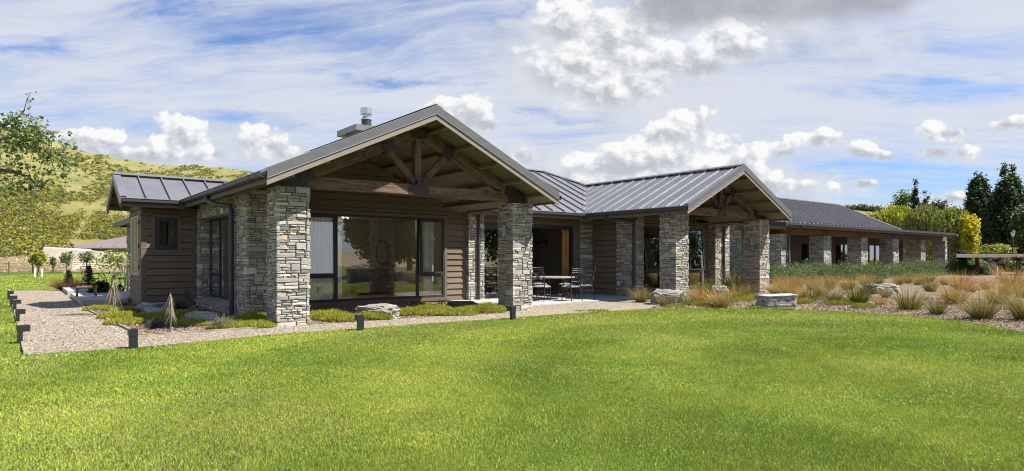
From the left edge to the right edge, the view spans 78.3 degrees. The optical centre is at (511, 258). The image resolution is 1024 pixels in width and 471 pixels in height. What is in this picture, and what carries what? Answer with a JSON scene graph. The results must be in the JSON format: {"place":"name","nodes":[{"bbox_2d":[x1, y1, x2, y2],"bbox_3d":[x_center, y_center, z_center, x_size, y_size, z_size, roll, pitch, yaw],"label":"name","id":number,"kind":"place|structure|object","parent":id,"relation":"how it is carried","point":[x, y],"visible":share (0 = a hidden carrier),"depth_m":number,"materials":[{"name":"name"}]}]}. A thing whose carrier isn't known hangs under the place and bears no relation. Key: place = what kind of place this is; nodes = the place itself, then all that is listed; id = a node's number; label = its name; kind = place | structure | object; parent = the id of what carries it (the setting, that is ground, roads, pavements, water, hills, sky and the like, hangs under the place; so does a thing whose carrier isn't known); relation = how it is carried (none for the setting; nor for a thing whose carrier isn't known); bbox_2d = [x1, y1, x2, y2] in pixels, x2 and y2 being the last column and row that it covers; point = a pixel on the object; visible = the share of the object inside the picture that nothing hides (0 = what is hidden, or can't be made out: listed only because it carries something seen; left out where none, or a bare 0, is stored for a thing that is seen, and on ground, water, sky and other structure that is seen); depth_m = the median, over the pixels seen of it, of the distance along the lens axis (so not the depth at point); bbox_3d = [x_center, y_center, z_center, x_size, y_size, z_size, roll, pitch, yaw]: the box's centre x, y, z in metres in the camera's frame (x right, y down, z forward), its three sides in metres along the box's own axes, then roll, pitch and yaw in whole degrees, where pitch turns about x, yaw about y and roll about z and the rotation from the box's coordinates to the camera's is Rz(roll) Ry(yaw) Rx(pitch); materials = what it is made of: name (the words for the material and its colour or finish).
{"place":"outdoors","nodes":[
{"label":"outdoors","id":0,"kind":"place"},
{"bbox_2d":[0,248,126,271],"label":"dry grass","id":1,"kind":"structure","parent":0,"point":[18,267],"depth_m":72.38,"materials":[{"name":"plant"}]},
{"bbox_2d":[12,290,656,353],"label":"gravel path","id":2,"kind":"structure","parent":0,"point":[35,298],"depth_m":13.16,"materials":[{"name":"gravel"}]},
{"bbox_2d":[42,277,81,289],"bbox_3d":[-19.360,1.035,27.214,1.646,0.743,1.650,0,0,-8],"label":"red tussock","id":3,"kind":"object","parent":2,"relation":"on","point":[56,287],"visible":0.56,"depth_m":26.93,"materials":[{"name":"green plant"}]},
{"bbox_2d":[61,270,74,287],"bbox_3d":[-19.137,0.940,27.163,0.669,0.919,0.656,0,0,-38],"label":"conifer sapling","id":4,"kind":"object","parent":2,"relation":"on","point":[68,273],"visible":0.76,"depth_m":27.11,"materials":[{"name":"green plant"}]},
{"bbox_2d":[138,326,272,335],"bbox_3d":[-5.708,1.377,11.891,2.344,0.045,0.123,0,0,-37],"label":"timber edging","id":5,"kind":"object","parent":2,"relation":"on","point":[183,332],"visible":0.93,"depth_m":11.74,"materials":[{"name":"wood"}]},
{"bbox_2d":[0,129,875,269],"bbox_3d":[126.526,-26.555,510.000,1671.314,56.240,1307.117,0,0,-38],"label":"hill","id":6,"kind":"structure","parent":0,"point":[67,208],"depth_m":218.19,"materials":[{"name":"green plant"}]},
{"bbox_2d":[0,129,929,258],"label":"gorse scrub","id":7,"kind":"object","parent":6,"relation":"on","point":[40,234],"visible":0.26,"depth_m":146.71,"materials":[{"name":"green plant"}]},
{"bbox_2d":[890,189,917,208],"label":"leafy tree","id":8,"kind":"object","parent":6,"relation":"on","point":[904,198],"visible":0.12,"depth_m":128.87,"materials":[{"name":"green plant"}]},
{"bbox_2d":[909,178,930,210],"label":"conifer tree","id":9,"kind":"object","parent":6,"relation":"on","point":[914,199],"visible":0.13,"depth_m":121.81,"materials":[{"name":"green plant"}]},
{"bbox_2d":[0,270,1023,470],"bbox_3d":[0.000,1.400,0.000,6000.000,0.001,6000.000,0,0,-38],"label":"lawn","id":10,"kind":"structure","parent":0,"point":[287,376],"depth_m":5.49,"materials":[{"name":"plant"}]},
{"bbox_2d":[9,290,27,355],"bbox_3d":[-14.193,1.377,17.908,0.054,0.045,22.904,0,0,-39],"label":"timber edging","id":11,"kind":"object","parent":10,"relation":"on","point":[24,348],"visible":0.36,"depth_m":9.84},
{"bbox_2d":[15,309,25,322],"bbox_3d":[-10.579,1.248,13.531,0.175,0.304,0.125,0,0,-38],"label":"bollard light","id":12,"kind":"object","parent":10,"relation":"on","point":[18,312],"visible":0.93,"depth_m":13.47,"materials":[{"name":"black metal"}]},
{"bbox_2d":[17,324,29,343],"bbox_3d":[-8.009,1.248,10.313,0.175,0.304,0.125,0,0,-38],"label":"bollard light","id":13,"kind":"object","parent":10,"relation":"on","point":[21,329],"visible":0.96,"depth_m":10.25,"materials":[{"name":"black metal"}]},
{"bbox_2d":[0,261,69,274],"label":"wire fence","id":14,"kind":"object","parent":10,"relation":"on","point":[8,263],"visible":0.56,"depth_m":56.42,"materials":[{"name":"grey metal"}]},
{"bbox_2d":[24,248,48,276],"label":"young tree","id":15,"kind":"object","parent":10,"relation":"on","point":[39,258],"visible":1,"depth_m":45.72,"materials":[{"name":"green plant"}]},
{"bbox_2d":[0,91,91,215],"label":"birch tree","id":16,"kind":"object","parent":10,"relation":"on","point":[35,138],"visible":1,"depth_m":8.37,"materials":[{"name":"green plant"}]},
{"bbox_2d":[59,250,74,269],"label":"young tree","id":17,"kind":"object","parent":10,"relation":"on","point":[65,258],"visible":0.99,"depth_m":61.00,"materials":[{"name":"green plant"}]},
{"bbox_2d":[53,275,95,286],"bbox_3d":[-18.799,1.042,27.145,1.641,0.729,1.679,0,0,31],"label":"red tussock","id":18,"kind":"object","parent":10,"relation":"on","point":[75,284],"visible":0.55,"depth_m":26.98,"materials":[{"name":"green plant"}]},
{"bbox_2d":[62,287,87,294],"bbox_3d":[-17.300,1.335,25.951,1.880,0.170,3.800,0,0,-38],"label":"concrete step","id":19,"kind":"object","parent":10,"relation":"on","point":[67,290],"visible":0.29,"depth_m":25.03,"materials":[{"name":"concrete"}]},
{"bbox_2d":[63,259,96,272],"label":"farm gate","id":20,"kind":"structure","parent":10,"relation":"on","point":[71,265],"depth_m":67.33,"materials":[{"name":"wood"}]},
{"bbox_2d":[43,247,126,261],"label":"boundary wall","id":21,"kind":"structure","parent":10,"relation":"on","point":[54,252],"depth_m":85.50,"materials":[{"name":"paint"}]},
{"bbox_2d":[76,250,95,270],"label":"young tree","id":22,"kind":"object","parent":10,"relation":"on","point":[84,255],"visible":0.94,"depth_m":61.08,"materials":[{"name":"green plant"}]},
{"bbox_2d":[79,265,95,285],"bbox_3d":[-17.646,0.837,26.211,0.710,1.127,0.683,0,0,2],"label":"conifer sapling","id":23,"kind":"object","parent":10,"relation":"on","point":[89,274],"visible":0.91,"depth_m":26.16,"materials":[{"name":"green plant"}]},
{"bbox_2d":[63,236,126,251],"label":"neighbour house","id":24,"kind":"structure","parent":10,"relation":"on","point":[108,244],"depth_m":102.26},
{"bbox_2d":[70,291,129,304],"bbox_3d":[-13.573,1.335,21.186,1.880,0.170,5.100,0,0,-38],"label":"concrete step","id":25,"kind":"object","parent":10,"relation":"on","point":[85,298],"visible":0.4,"depth_m":19.95,"materials":[{"name":"concrete"}]},
{"bbox_2d":[76,285,96,296],"bbox_3d":[-14.012,1.078,20.700,0.591,0.352,0.241,0,0,-38],"label":"log bench","id":26,"kind":"object","parent":25,"relation":"on","point":[87,287],"visible":0.99,"depth_m":20.63,"materials":[{"name":"brown wood"}]},
{"bbox_2d":[87,280,113,292],"bbox_3d":[-14.979,1.214,22.896,0.871,0.840,0.760,0,0,-38],"label":"shrub","id":27,"kind":"object","parent":10,"relation":"on","point":[103,286],"visible":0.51,"depth_m":22.83,"materials":[{"name":"green plant"}]},
{"bbox_2d":[127,328,137,348],"bbox_3d":[-5.870,1.248,9.732,0.125,0.304,0.175,0,0,-38],"label":"bollard light","id":28,"kind":"object","parent":10,"relation":"on","point":[132,333],"visible":0.97,"depth_m":9.67,"materials":[{"name":"black metal"}]},
{"bbox_2d":[354,314,363,330],"bbox_3d":[-2.945,1.248,12.130,0.125,0.304,0.175,0,0,-38],"label":"bollard light","id":29,"kind":"object","parent":10,"relation":"on","point":[359,318],"visible":0.97,"depth_m":12.06,"materials":[{"name":"black metal"}]},
{"bbox_2d":[81,294,877,328],"bbox_3d":[-1.852,1.237,16.026,24.099,0.336,8.194,0,0,3],"label":"ground cover","id":30,"kind":"object","parent":10,"relation":"on","point":[253,319],"visible":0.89,"depth_m":14.46,"materials":[{"name":"green plant"}]},
{"bbox_2d":[507,306,515,319],"bbox_3d":[-0.011,1.248,14.328,0.125,0.304,0.175,0,0,-38],"label":"bollard light","id":31,"kind":"object","parent":10,"relation":"on","point":[512,309],"visible":0.98,"depth_m":14.26,"materials":[{"name":"black metal"}]},
{"bbox_2d":[106,104,958,326],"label":"house","id":32,"kind":"structure","parent":10,"relation":"on","point":[238,246],"depth_m":19.39,"materials":[{"name":"stone"}]},
{"bbox_2d":[151,214,180,252],"bbox_3d":[-9.979,-0.705,18.149,0.760,1.110,0.072,0,0,-38],"label":"window","id":33,"kind":"structure","parent":32,"relation":"in","point":[156,219],"depth_m":18.11,"materials":[{"name":"black metal"}]},
{"bbox_2d":[210,216,228,299],"bbox_3d":[-7.784,-0.010,17.201,0.070,2.280,3.810,0,0,-38],"label":"window","id":34,"kind":"structure","parent":32,"relation":"in","point":[219,227],"depth_m":17.75,"materials":[{"name":"black glass"}]},
{"bbox_2d":[308,217,331,299],"bbox_3d":[-5.746,0.015,17.509,1.520,2.330,0.092,0,0,-38],"label":"curtain","id":35,"kind":"object","parent":32,"relation":"hanging from","point":[320,240],"visible":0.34,"depth_m":17.75,"materials":[{"name":"fabric"}]},
{"bbox_2d":[338,217,341,298],"bbox_3d":[-5.000,-0.010,18.129,0.180,2.380,0.071,0,0,-38],"label":"curtain","id":36,"kind":"object","parent":32,"relation":"hanging from","point":[339,257],"visible":0.56,"depth_m":18.17,"materials":[{"name":"fabric"}]},
{"bbox_2d":[349,269,396,294],"bbox_3d":[-5.257,0.895,23.831,1.680,0.930,0.620,0,0,-38],"label":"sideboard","id":37,"kind":"object","parent":32,"relation":"in","point":[372,280],"visible":0.94,"depth_m":23.57,"materials":[{"name":"brown wood"}]},
{"bbox_2d":[376,240,387,268],"bbox_3d":[-4.989,-0.125,24.104,0.540,1.110,0.160,0,0,-38],"label":"mirror","id":38,"kind":"object","parent":37,"relation":"on","point":[381,252],"visible":0.98,"depth_m":24.09,"materials":[{"name":"grey wood"}]},
{"bbox_2d":[309,209,446,307],"bbox_3d":[-4.244,0.022,18.445,5.530,2.755,0.211,0,0,-38],"label":"window","id":39,"kind":"structure","parent":32,"relation":"in","point":[334,214],"depth_m":18.99,"materials":[{"name":"black metal"}]},
{"bbox_2d":[424,222,433,294],"bbox_3d":[-2.646,0.015,19.997,0.370,2.330,0.092,0,0,-38],"label":"curtain","id":40,"kind":"object","parent":32,"relation":"hanging from","point":[428,254],"visible":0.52,"depth_m":19.99,"materials":[{"name":"fabric"}]},
{"bbox_2d":[485,253,499,288],"bbox_3d":[-1.919,0.555,27.387,3.820,1.610,0.790,0,0,-38],"label":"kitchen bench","id":41,"kind":"object","parent":32,"relation":"in","point":[491,278],"visible":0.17,"depth_m":27.73,"materials":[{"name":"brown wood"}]},
{"bbox_2d":[483,219,574,298],"bbox_3d":[0.650,0.040,22.422,4.250,2.680,0.196,0,0,-38],"label":"sliding door","id":42,"kind":"structure","parent":32,"relation":"in","point":[568,235],"depth_m":23.44,"materials":[{"name":"black metal"}]},
{"bbox_2d":[643,223,704,293],"bbox_3d":[6.615,0.027,25.614,4.170,2.765,0.297,0,0,-38],"label":"window","id":43,"kind":"structure","parent":32,"relation":"in","point":[646,226],"depth_m":26.11,"materials":[{"name":"black glass"}]},
{"bbox_2d":[868,244,879,266],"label":"glazed door","id":44,"kind":"structure","parent":32,"relation":"in","point":[873,250],"depth_m":50.74,"materials":[{"name":"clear glass"}]},
{"bbox_2d":[634,272,1023,332],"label":"planting bed","id":45,"kind":"object","parent":10,"relation":"on","point":[903,286],"visible":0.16,"depth_m":17.73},
{"bbox_2d":[653,292,676,305],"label":"tussock grass","id":46,"kind":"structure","parent":45,"relation":"on","point":[663,302],"depth_m":17.90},
{"bbox_2d":[649,289,686,304],"bbox_3d":[4.724,1.224,19.070,1.118,0.602,0.835,0,0,2],"label":"rock","id":47,"kind":"object","parent":45,"relation":"on","point":[654,296],"visible":0.58,"depth_m":18.75,"materials":[{"name":"stone"}]},
{"bbox_2d":[681,282,718,300],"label":"tussock grass","id":48,"kind":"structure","parent":45,"relation":"on","point":[697,298],"depth_m":18.53,"materials":[{"name":"plant"}]},
{"bbox_2d":[694,284,737,307],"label":"tussock grass","id":49,"kind":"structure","parent":45,"relation":"on","point":[717,302],"depth_m":17.55,"materials":[{"name":"plant"}]},
{"bbox_2d":[712,285,728,294],"bbox_3d":[6.815,1.121,20.688,0.607,0.452,0.414,0,0,-3],"label":"rock","id":50,"kind":"object","parent":45,"relation":"on","point":[721,288],"visible":0.46,"depth_m":20.51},
{"bbox_2d":[722,282,752,296],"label":"tussock grass","id":51,"kind":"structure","parent":45,"relation":"on","point":[740,294],"depth_m":19.70,"materials":[{"name":"plant"}]},
{"bbox_2d":[734,281,768,295],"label":"tussock grass","id":52,"kind":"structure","parent":45,"relation":"on","point":[751,292],"depth_m":19.79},
{"bbox_2d":[758,277,788,293],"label":"tussock grass","id":53,"kind":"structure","parent":45,"relation":"on","point":[771,291],"depth_m":22.03,"materials":[{"name":"plant"}]},
{"bbox_2d":[754,293,797,307],"bbox_3d":[7.445,1.232,17.671,1.061,0.449,0.646,0,0,-6],"label":"rock","id":54,"kind":"object","parent":45,"relation":"on","point":[778,300],"visible":0.85,"depth_m":17.40,"materials":[{"name":"stone"}]},
{"bbox_2d":[769,279,810,293],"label":"tussock grass","id":55,"kind":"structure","parent":45,"relation":"on","point":[786,288],"depth_m":20.68,"materials":[{"name":"plant"}]},
{"bbox_2d":[787,286,814,297],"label":"tussock grass","id":56,"kind":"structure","parent":45,"relation":"on","point":[800,293],"depth_m":18.65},
{"bbox_2d":[788,284,829,300],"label":"tussock grass","id":57,"kind":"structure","parent":45,"relation":"on","point":[815,293],"depth_m":18.56,"materials":[{"name":"plant"}]},
{"bbox_2d":[810,279,852,301],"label":"tussock grass","id":58,"kind":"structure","parent":45,"relation":"on","point":[834,296],"depth_m":17.74,"materials":[{"name":"plant"}]},
{"bbox_2d":[831,276,891,302],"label":"tussock grass","id":59,"kind":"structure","parent":45,"relation":"on","point":[855,297],"depth_m":17.44,"materials":[{"name":"plant"}]},
{"bbox_2d":[859,283,900,293],"bbox_3d":[13.148,1.152,22.441,1.240,0.532,0.971,0,0,-4],"label":"rock","id":60,"kind":"object","parent":45,"relation":"on","point":[889,285],"visible":0.39,"depth_m":22.09,"materials":[{"name":"stone"}]},
{"bbox_2d":[768,258,1003,283],"bbox_3d":[26.779,0.695,43.230,35.127,1.458,3.600,0,0,-38],"label":"juniper hedge","id":61,"kind":"object","parent":45,"relation":"on","point":[847,271],"visible":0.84,"depth_m":39.22,"materials":[{"name":"green plant"}]},
{"bbox_2d":[874,281,955,311],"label":"tussock grass","id":62,"kind":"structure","parent":45,"relation":"on","point":[905,304],"depth_m":16.06,"materials":[{"name":"plant"}]},
{"bbox_2d":[940,284,1015,318],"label":"tussock grass","id":63,"kind":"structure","parent":45,"relation":"on","point":[977,312],"depth_m":13.88,"materials":[{"name":"plant"}]},
{"bbox_2d":[971,276,1022,303],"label":"tussock grass","id":64,"kind":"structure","parent":45,"relation":"on","point":[992,292],"depth_m":17.51,"materials":[{"name":"plant"}]},
{"bbox_2d":[1011,255,1023,277],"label":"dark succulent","id":65,"kind":"object","parent":45,"relation":"on","point":[1015,258],"visible":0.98,"depth_m":33.96,"materials":[{"name":"black plant"}]},
{"bbox_2d":[870,203,913,259],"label":"willow tree","id":66,"kind":"object","parent":10,"relation":"on","point":[890,214],"visible":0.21,"depth_m":82.65,"materials":[{"name":"green plant"}]},
{"bbox_2d":[896,201,942,261],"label":"willow tree","id":67,"kind":"object","parent":10,"relation":"on","point":[919,218],"visible":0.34,"depth_m":78.98,"materials":[{"name":"green plant"}]},
{"bbox_2d":[926,199,952,212],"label":"leafy tree","id":68,"kind":"object","parent":10,"relation":"on","point":[941,205],"visible":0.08,"depth_m":104.26,"materials":[{"name":"green plant"}]},
{"bbox_2d":[926,206,981,261],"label":"willow tree","id":69,"kind":"object","parent":10,"relation":"on","point":[948,220],"visible":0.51,"depth_m":72.84,"materials":[{"name":"green plant"}]},
{"bbox_2d":[956,212,981,252],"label":"golden tree","id":70,"kind":"object","parent":10,"relation":"on","point":[971,225],"visible":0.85,"depth_m":71.42,"materials":[{"name":"yellow plant"}]},
{"bbox_2d":[960,171,993,258],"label":"poplar tree","id":71,"kind":"object","parent":10,"relation":"on","point":[979,192],"visible":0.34,"depth_m":91.43,"materials":[{"name":"green plant"}]},
{"bbox_2d":[956,253,1023,274],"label":"timber shelter","id":72,"kind":"object","parent":10,"relation":"on","point":[976,256],"visible":0.7,"depth_m":45.95,"materials":[{"name":"wood"}]},
{"bbox_2d":[978,243,1017,258],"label":"yellow shrub","id":73,"kind":"object","parent":10,"relation":"on","point":[1000,248],"visible":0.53,"depth_m":65.30,"materials":[{"name":"green plant"}]},
{"bbox_2d":[980,161,1023,258],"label":"poplar tree","id":74,"kind":"object","parent":10,"relation":"on","point":[1006,196],"visible":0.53,"depth_m":87.36,"materials":[{"name":"green plant"}]},
{"bbox_2d":[998,203,1023,252],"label":"leafy tree","id":75,"kind":"object","parent":10,"relation":"on","point":[1018,240],"visible":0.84,"depth_m":84.09,"materials":[{"name":"green plant"}]},
{"bbox_2d":[1004,258,1023,272],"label":"shrub","id":76,"kind":"object","parent":10,"relation":"on","point":[1012,267],"visible":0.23,"depth_m":58.95,"materials":[{"name":"green plant"}]},
{"bbox_2d":[0,0,1023,208],"label":"sky","id":77,"kind":"structure","parent":0,"point":[842,102],"materials":[{"name":"blue"}]},
{"bbox_2d":[449,294,635,305],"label":"patio","id":78,"kind":"structure","parent":0,"point":[576,299],"depth_m":20.73,"materials":[{"name":"concrete"}]},
{"bbox_2d":[532,267,550,300],"bbox_3d":[0.926,0.819,20.092,0.474,1.098,0.577,0,0,28],"label":"patio chair","id":79,"kind":"object","parent":78,"relation":"on","point":[544,286],"visible":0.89,"depth_m":19.94,"materials":[{"name":"metal"}]},
{"bbox_2d":[533,276,574,298],"bbox_3d":[1.376,0.990,21.096,1.470,0.740,1.470,0,0,-38],"label":"patio table","id":80,"kind":"object","parent":78,"relation":"on","point":[557,278],"visible":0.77,"depth_m":20.92,"materials":[{"name":"metal"}]},
{"bbox_2d":[559,266,575,297],"bbox_3d":[1.950,0.819,22.053,0.474,1.098,0.577,0,0,23],"label":"patio chair","id":81,"kind":"object","parent":78,"relation":"on","point":[567,283],"visible":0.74,"depth_m":22.15,"materials":[{"name":"metal"}]},
{"bbox_2d":[561,267,582,300],"bbox_3d":[1.931,0.819,20.166,0.474,1.098,0.577,0,0,-35],"label":"patio chair","id":82,"kind":"object","parent":78,"relation":"on","point":[570,286],"visible":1,"depth_m":20.05,"materials":[{"name":"metal"}]},
{"bbox_2d":[579,266,595,299],"bbox_3d":[2.517,0.819,20.989,0.577,1.098,0.474,0,0,7],"label":"patio chair","id":83,"kind":"object","parent":78,"relation":"on","point":[586,285],"visible":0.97,"depth_m":20.79,"materials":[{"name":"metal"}]},
{"bbox_2d":[83,292,1023,333],"bbox_3d":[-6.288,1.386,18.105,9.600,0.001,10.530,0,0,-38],"label":"garden bed","id":84,"kind":"object","parent":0,"point":[194,327],"visible":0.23,"depth_m":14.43,"materials":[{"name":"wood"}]},
{"bbox_2d":[83,243,135,311],"bbox_3d":[-9.748,0.510,15.245,1.145,1.780,1.052,0,0,-38],"label":"lancewood sapling","id":85,"kind":"object","parent":84,"relation":"on","point":[112,287],"visible":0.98,"depth_m":15.28,"materials":[{"name":"green plant"}]},
{"bbox_2d":[134,302,174,311],"bbox_3d":[-9.187,1.328,16.190,0.900,0.414,0.704,0,0,-4],"label":"rock","id":86,"kind":"object","parent":84,"relation":"on","point":[150,307],"visible":0.4,"depth_m":15.92,"materials":[{"name":"stone"}]},
{"bbox_2d":[142,315,168,328],"bbox_3d":[-7.090,1.300,12.505,0.601,0.424,0.672,0,0,-38],"label":"twiggy shrub","id":87,"kind":"object","parent":84,"relation":"on","point":[153,324],"visible":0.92,"depth_m":12.44,"materials":[{"name":"grey plant"}]},
{"bbox_2d":[164,292,175,329],"bbox_3d":[-6.572,1.031,12.092,0.231,0.739,0.260,0,0,-38],"label":"lancewood sapling","id":88,"kind":"object","parent":84,"relation":"on","point":[170,305],"visible":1,"depth_m":12.08,"materials":[{"name":"beige plant"}]},
{"bbox_2d":[183,311,219,319],"bbox_3d":[-6.883,1.353,13.957,0.761,0.367,0.554,0,0,-4],"label":"rock","id":89,"kind":"object","parent":84,"relation":"on","point":[205,315],"visible":0.48,"depth_m":13.75,"materials":[{"name":"stone"}]},
{"bbox_2d":[206,313,237,329],"bbox_3d":[-5.710,1.313,12.365,0.738,0.489,0.711,0,0,-38],"label":"twiggy shrub","id":90,"kind":"object","parent":84,"relation":"on","point":[218,321],"visible":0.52,"depth_m":12.28,"materials":[{"name":"grey plant"}]},
{"bbox_2d":[355,303,399,319],"bbox_3d":[-3.111,1.301,14.538,1.070,0.487,0.819,0,0,-4],"label":"rock","id":91,"kind":"object","parent":84,"relation":"on","point":[390,309],"visible":0.52,"depth_m":14.28,"materials":[{"name":"stone"}]},
{"bbox_2d":[446,301,478,307],"bbox_3d":[-1.368,1.352,17.173,1.034,0.373,0.814,0,0,-6],"label":"rock","id":92,"kind":"object","parent":84,"relation":"on","point":[454,304],"visible":0.41,"depth_m":16.92,"materials":[{"name":"stone"}]},
{"bbox_2d":[617,282,653,302],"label":"tussock grass","id":93,"kind":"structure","parent":0,"point":[641,298],"depth_m":19.74,"materials":[{"name":"plant"}]},
{"bbox_2d":[686,274,718,294],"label":"tussock grass","id":94,"kind":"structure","parent":0,"point":[703,284],"depth_m":20.54,"materials":[{"name":"plant"}]},
{"bbox_2d":[711,267,743,290],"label":"tussock grass","id":95,"kind":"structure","parent":0,"point":[724,283],"depth_m":24.85,"materials":[{"name":"plant"}]},
{"bbox_2d":[720,270,767,291],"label":"tussock grass","id":96,"kind":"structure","parent":0,"point":[737,281],"depth_m":24.25,"materials":[{"name":"plant"}]},
{"bbox_2d":[803,276,839,295],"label":"tussock grass","id":97,"kind":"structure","parent":0,"point":[818,287],"depth_m":21.51,"materials":[{"name":"plant"}]},
{"bbox_2d":[817,272,845,288],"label":"tussock grass","id":98,"kind":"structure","parent":0,"point":[826,282],"depth_m":26.00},
{"bbox_2d":[830,276,856,289],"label":"tussock grass","id":99,"kind":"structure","parent":0,"point":[847,283],"depth_m":24.27,"materials":[{"name":"plant"}]},
{"bbox_2d":[885,270,914,284],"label":"tussock grass","id":100,"kind":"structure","parent":0,"point":[902,280],"depth_m":30.75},
{"bbox_2d":[915,274,951,291],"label":"tussock grass","id":101,"kind":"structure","parent":0,"point":[933,289],"depth_m":24.07,"materials":[{"name":"plant"}]},
{"bbox_2d":[911,296,963,314],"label":"tussock grass","id":102,"kind":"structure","parent":0,"point":[934,308],"depth_m":15.02,"materials":[{"name":"plant"}]},
{"bbox_2d":[916,278,981,303],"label":"tussock grass","id":103,"kind":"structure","parent":0,"point":[942,293],"depth_m":17.39,"materials":[{"name":"plant"}]},
{"bbox_2d":[934,268,992,289],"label":"tussock grass","id":104,"kind":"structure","parent":0,"point":[970,280],"depth_m":25.24,"materials":[{"name":"plant"}]},
{"bbox_2d":[986,257,1008,281],"bbox_3d":[26.281,0.628,33.989,1.029,1.445,0.775,0,0,15],"label":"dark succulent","id":105,"kind":"object","parent":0,"point":[999,259],"visible":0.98,"depth_m":33.97,"materials":[{"name":"green plant"}]},
{"bbox_2d":[973,281,1023,319],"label":"tussock grass","id":106,"kind":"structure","parent":0,"point":[1017,310],"depth_m":13.48,"materials":[{"name":"plant"}]},
{"bbox_2d":[982,263,1023,288],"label":"tussock grass","id":107,"kind":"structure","parent":0,"point":[1007,276],"depth_m":26.00,"materials":[{"name":"plant"}]},
{"bbox_2d":[991,275,1022,294],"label":"tussock grass","id":108,"kind":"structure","parent":0,"point":[1004,286],"depth_m":21.60,"materials":[{"name":"plant"}]},
{"bbox_2d":[1008,277,1023,297],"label":"tussock grass","id":109,"kind":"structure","parent":0,"point":[1022,291],"depth_m":20.63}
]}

